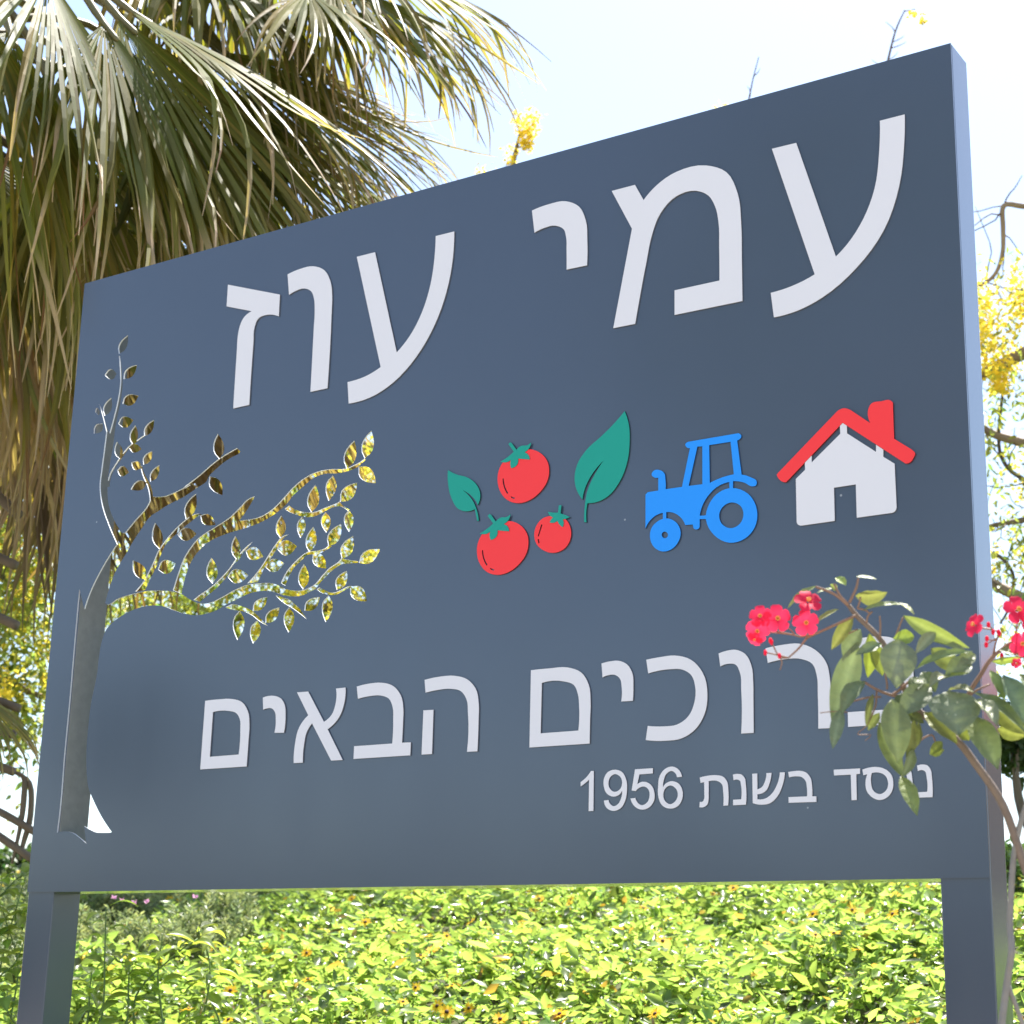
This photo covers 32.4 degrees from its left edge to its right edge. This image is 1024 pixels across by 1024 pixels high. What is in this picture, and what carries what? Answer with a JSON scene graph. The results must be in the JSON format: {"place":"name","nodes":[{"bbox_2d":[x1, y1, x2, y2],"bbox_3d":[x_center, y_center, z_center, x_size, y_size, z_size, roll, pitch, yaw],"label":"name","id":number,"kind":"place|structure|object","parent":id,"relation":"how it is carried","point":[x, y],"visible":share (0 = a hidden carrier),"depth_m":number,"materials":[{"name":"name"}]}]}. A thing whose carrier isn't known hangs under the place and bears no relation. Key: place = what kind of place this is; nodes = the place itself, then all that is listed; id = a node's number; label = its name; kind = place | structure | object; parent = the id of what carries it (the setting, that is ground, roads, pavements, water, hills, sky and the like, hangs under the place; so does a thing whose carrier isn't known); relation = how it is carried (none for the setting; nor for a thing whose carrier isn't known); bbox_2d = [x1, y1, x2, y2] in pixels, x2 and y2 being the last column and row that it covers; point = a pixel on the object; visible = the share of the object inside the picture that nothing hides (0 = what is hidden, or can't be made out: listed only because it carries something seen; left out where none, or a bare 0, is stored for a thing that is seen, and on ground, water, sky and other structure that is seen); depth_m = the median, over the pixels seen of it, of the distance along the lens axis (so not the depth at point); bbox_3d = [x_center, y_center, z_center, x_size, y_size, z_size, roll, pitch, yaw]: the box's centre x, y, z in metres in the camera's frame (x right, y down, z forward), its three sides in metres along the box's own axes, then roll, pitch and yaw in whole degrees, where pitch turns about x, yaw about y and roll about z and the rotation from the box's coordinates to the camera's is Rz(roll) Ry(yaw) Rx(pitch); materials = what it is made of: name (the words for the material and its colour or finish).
{"place":"outdoors","nodes":[
{"label":"outdoors","id":0,"kind":"place"},
{"bbox_2d":[0,0,1023,851],"label":"sky","id":1,"kind":"structure","parent":0,"point":[613,68],"materials":[{"name":"white"}]},
{"bbox_2d":[19,887,1023,1023],"bbox_3d":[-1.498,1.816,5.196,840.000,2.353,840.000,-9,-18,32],"label":"ground","id":2,"kind":"structure","parent":0,"point":[791,1010],"depth_m":7.87,"materials":[{"name":"green plant"}]},
{"bbox_2d":[0,862,29,1023],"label":"broad leaf shrub","id":3,"kind":"object","parent":2,"relation":"on","point":[19,916],"visible":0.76,"depth_m":6.47,"materials":[{"name":"green plant"}]},
{"bbox_2d":[0,842,31,880],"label":"dark bush","id":4,"kind":"object","parent":2,"relation":"on","point":[6,865],"visible":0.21,"depth_m":17.35,"materials":[{"name":"green plant"}]},
{"bbox_2d":[0,870,106,984],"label":"lavender shrub","id":5,"kind":"object","parent":2,"relation":"on","point":[8,901],"visible":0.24,"depth_m":10.98,"materials":[{"name":"plant"}]},
{"bbox_2d":[0,472,114,834],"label":"golden shower tree","id":6,"kind":"object","parent":2,"relation":"on","point":[11,686],"visible":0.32,"depth_m":11.88,"materials":[{"name":"yellow plant"}]},
{"bbox_2d":[21,891,290,965],"bbox_3d":[-2.163,2.491,11.123,1.740,0.935,5.457,4,-16,-9],"label":"lavender shrub","id":7,"kind":"object","parent":2,"relation":"on","point":[137,929],"visible":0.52,"depth_m":10.67,"materials":[{"name":"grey plant"}]},
{"bbox_2d":[69,900,243,1023],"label":"broad leaf shrub","id":8,"kind":"object","parent":2,"relation":"on","point":[215,999],"visible":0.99,"depth_m":6.04,"materials":[{"name":"green plant"}]},
{"bbox_2d":[0,0,548,863],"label":"fan palm","id":9,"kind":"object","parent":2,"relation":"on","point":[176,180],"visible":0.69,"depth_m":7.49,"materials":[{"name":"green plant"}]},
{"bbox_2d":[412,982,420,994],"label":"daisy","id":10,"kind":"object","parent":2,"relation":"on","point":[415,987],"visible":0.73,"depth_m":7.81,"materials":[{"name":"yellow plant"}]},
{"bbox_2d":[416,953,427,981],"bbox_3d":[-0.429,2.141,8.207,0.070,0.160,0.071,3,0,-4],"label":"daisy","id":11,"kind":"object","parent":2,"relation":"on","point":[420,955],"visible":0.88,"depth_m":8.21,"materials":[{"name":"yellow plant"}]},
{"bbox_2d":[426,946,437,959],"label":"daisy","id":12,"kind":"object","parent":2,"relation":"on","point":[433,950],"visible":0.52,"depth_m":8.90,"materials":[{"name":"yellow plant"}]},
{"bbox_2d":[463,1001,482,1019],"bbox_3d":[-0.150,2.097,7.330,0.053,0.057,0.131,-9,-47,33],"label":"daisy","id":13,"kind":"object","parent":2,"relation":"on","point":[468,1007],"visible":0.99,"depth_m":7.30,"materials":[{"name":"yellow plant"}]},
{"bbox_2d":[38,8,930,656],"bbox_3d":[-0.580,-0.037,14.656,6.980,7.070,4.941,3,-15,-6],"label":"golden shower tree","id":14,"kind":"object","parent":2,"relation":"on","point":[524,144],"visible":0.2,"depth_m":14.02,"materials":[{"name":"yellow plant"}]},
{"bbox_2d":[0,837,1023,1023],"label":"ground cover","id":15,"kind":"object","parent":2,"relation":"on","point":[623,934],"visible":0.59,"depth_m":8.05,"materials":[{"name":"green plant"}]},
{"bbox_2d":[180,1007,191,1023],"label":"daisy","id":16,"kind":"object","parent":15,"relation":"on","point":[187,1008],"visible":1,"depth_m":7.46,"materials":[{"name":"yellow plant"}]},
{"bbox_2d":[222,1017,233,1023],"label":"daisy","id":17,"kind":"object","parent":15,"relation":"on","point":[228,1020],"visible":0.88,"depth_m":7.05,"materials":[{"name":"yellow plant"}]},
{"bbox_2d":[223,985,236,1005],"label":"daisy","id":18,"kind":"object","parent":15,"relation":"on","point":[230,989],"visible":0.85,"depth_m":7.93,"materials":[{"name":"yellow plant"}]},
{"bbox_2d":[301,948,312,966],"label":"daisy","id":19,"kind":"object","parent":15,"relation":"on","point":[306,952],"visible":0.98,"depth_m":8.07,"materials":[{"name":"yellow plant"}]},
{"bbox_2d":[302,977,313,991],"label":"daisy","id":20,"kind":"object","parent":15,"relation":"on","point":[308,979],"visible":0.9,"depth_m":7.58,"materials":[{"name":"yellow plant"}]},
{"bbox_2d":[360,918,371,936],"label":"daisy","id":21,"kind":"object","parent":15,"relation":"on","point":[365,921],"visible":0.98,"depth_m":8.24,"materials":[{"name":"yellow plant"}]},
{"bbox_2d":[397,998,408,1023],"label":"daisy","id":22,"kind":"object","parent":15,"relation":"on","point":[402,1002],"visible":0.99,"depth_m":7.32,"materials":[{"name":"yellow plant"}]},
{"bbox_2d":[437,931,450,948],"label":"daisy","id":23,"kind":"object","parent":15,"relation":"on","point":[446,935],"visible":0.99,"depth_m":9.08,"materials":[{"name":"yellow plant"}]},
{"bbox_2d":[431,999,460,1023],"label":"daisy","id":24,"kind":"object","parent":15,"relation":"on","point":[436,1006],"visible":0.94,"depth_m":7.03,"materials":[{"name":"yellow plant"}]},
{"bbox_2d":[438,1003,454,1023],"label":"daisy","id":25,"kind":"object","parent":15,"relation":"on","point":[446,1011],"visible":1,"depth_m":6.93,"materials":[{"name":"yellow plant"}]},
{"bbox_2d":[446,983,467,1015],"bbox_3d":[-0.230,2.077,7.480,0.066,0.150,0.066,-22,-10,-16],"label":"daisy","id":26,"kind":"object","parent":15,"relation":"on","point":[452,985],"visible":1,"depth_m":7.48,"materials":[{"name":"yellow plant"}]},
{"bbox_2d":[492,1012,507,1023],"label":"daisy","id":27,"kind":"object","parent":15,"relation":"on","point":[498,1018],"visible":1,"depth_m":6.49,"materials":[{"name":"yellow plant"}]},
{"bbox_2d":[552,1008,567,1019],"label":"daisy","id":28,"kind":"object","parent":15,"relation":"on","point":[560,1012],"visible":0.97,"depth_m":6.61,"materials":[{"name":"yellow plant"}]},
{"bbox_2d":[639,904,648,909],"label":"daisy","id":29,"kind":"object","parent":15,"relation":"on","point":[642,906],"visible":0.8,"depth_m":9.35,"materials":[{"name":"yellow plant"}]},
{"bbox_2d":[648,1007,661,1022],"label":"daisy","id":30,"kind":"object","parent":15,"relation":"on","point":[655,1012],"visible":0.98,"depth_m":6.62,"materials":[{"name":"yellow plant"}]},
{"bbox_2d":[655,936,669,946],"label":"daisy","id":31,"kind":"object","parent":15,"relation":"on","point":[662,940],"visible":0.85,"depth_m":7.80,"materials":[{"name":"yellow plant"}]},
{"bbox_2d":[714,1008,724,1023],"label":"daisy","id":32,"kind":"object","parent":15,"relation":"on","point":[719,1010],"visible":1,"depth_m":6.31,"materials":[{"name":"yellow plant"}]},
{"bbox_2d":[807,909,819,922],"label":"daisy","id":33,"kind":"object","parent":15,"relation":"on","point":[813,913],"visible":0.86,"depth_m":9.10,"materials":[{"name":"yellow plant"}]},
{"bbox_2d":[809,931,821,956],"bbox_3d":[1.290,1.868,7.561,0.053,0.126,0.056,6,16,-16],"label":"daisy","id":34,"kind":"object","parent":15,"relation":"on","point":[813,934],"visible":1,"depth_m":7.55,"materials":[{"name":"yellow plant"}]},
{"bbox_2d":[827,931,844,963],"bbox_3d":[1.386,1.858,7.459,0.073,0.165,0.072,-14,-4,-37],"label":"daisy","id":35,"kind":"object","parent":15,"relation":"on","point":[834,932],"visible":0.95,"depth_m":7.46,"materials":[{"name":"yellow plant"}]},
{"bbox_2d":[847,905,857,913],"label":"daisy","id":36,"kind":"object","parent":15,"relation":"on","point":[852,908],"visible":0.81,"depth_m":8.64,"materials":[{"name":"yellow plant"}]},
{"bbox_2d":[852,948,863,984],"bbox_3d":[1.426,1.872,7.253,0.056,0.146,0.062,-3,-16,15],"label":"daisy","id":37,"kind":"object","parent":15,"relation":"on","point":[857,949],"visible":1,"depth_m":7.26,"materials":[{"name":"yellow plant"}]},
{"bbox_2d":[886,909,905,929],"bbox_3d":[1.693,1.802,7.660,0.152,0.067,0.066,54,-34,-11],"label":"daisy","id":38,"kind":"object","parent":15,"relation":"on","point":[893,913],"visible":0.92,"depth_m":7.65,"materials":[{"name":"yellow plant"}]},
{"bbox_2d":[17,43,1013,1023],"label":"welcome sign","id":39,"kind":"object","parent":2,"relation":"on","point":[651,417],"visible":0.98,"depth_m":4.62,"materials":[{"name":"grey metal"}]},
{"bbox_2d":[529,907,538,921],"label":"daisy","id":40,"kind":"object","parent":2,"relation":"on","point":[533,909],"visible":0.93,"depth_m":10.11,"materials":[{"name":"yellow plant"}]},
{"bbox_2d":[534,894,544,901],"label":"daisy","id":41,"kind":"object","parent":2,"relation":"on","point":[540,898],"visible":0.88,"depth_m":10.41,"materials":[{"name":"yellow plant"}]},
{"bbox_2d":[728,885,738,899],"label":"daisy","id":42,"kind":"object","parent":2,"relation":"on","point":[732,887],"visible":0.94,"depth_m":10.28,"materials":[{"name":"yellow plant"}]},
{"bbox_2d":[746,575,1023,1023],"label":"red flowering shrub","id":43,"kind":"object","parent":2,"relation":"on","point":[950,715],"visible":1,"depth_m":2.91,"materials":[{"name":"green plant"}]},
{"bbox_2d":[974,175,1023,726],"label":"golden shower tree","id":44,"kind":"object","parent":2,"relation":"on","point":[996,372],"visible":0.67,"depth_m":12.32,"materials":[{"name":"yellow plant"}]},
{"bbox_2d":[998,694,1023,828],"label":"dark shrub","id":45,"kind":"object","parent":2,"relation":"on","point":[1012,756],"visible":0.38,"depth_m":10.38,"materials":[{"name":"green plant"}]}
]}

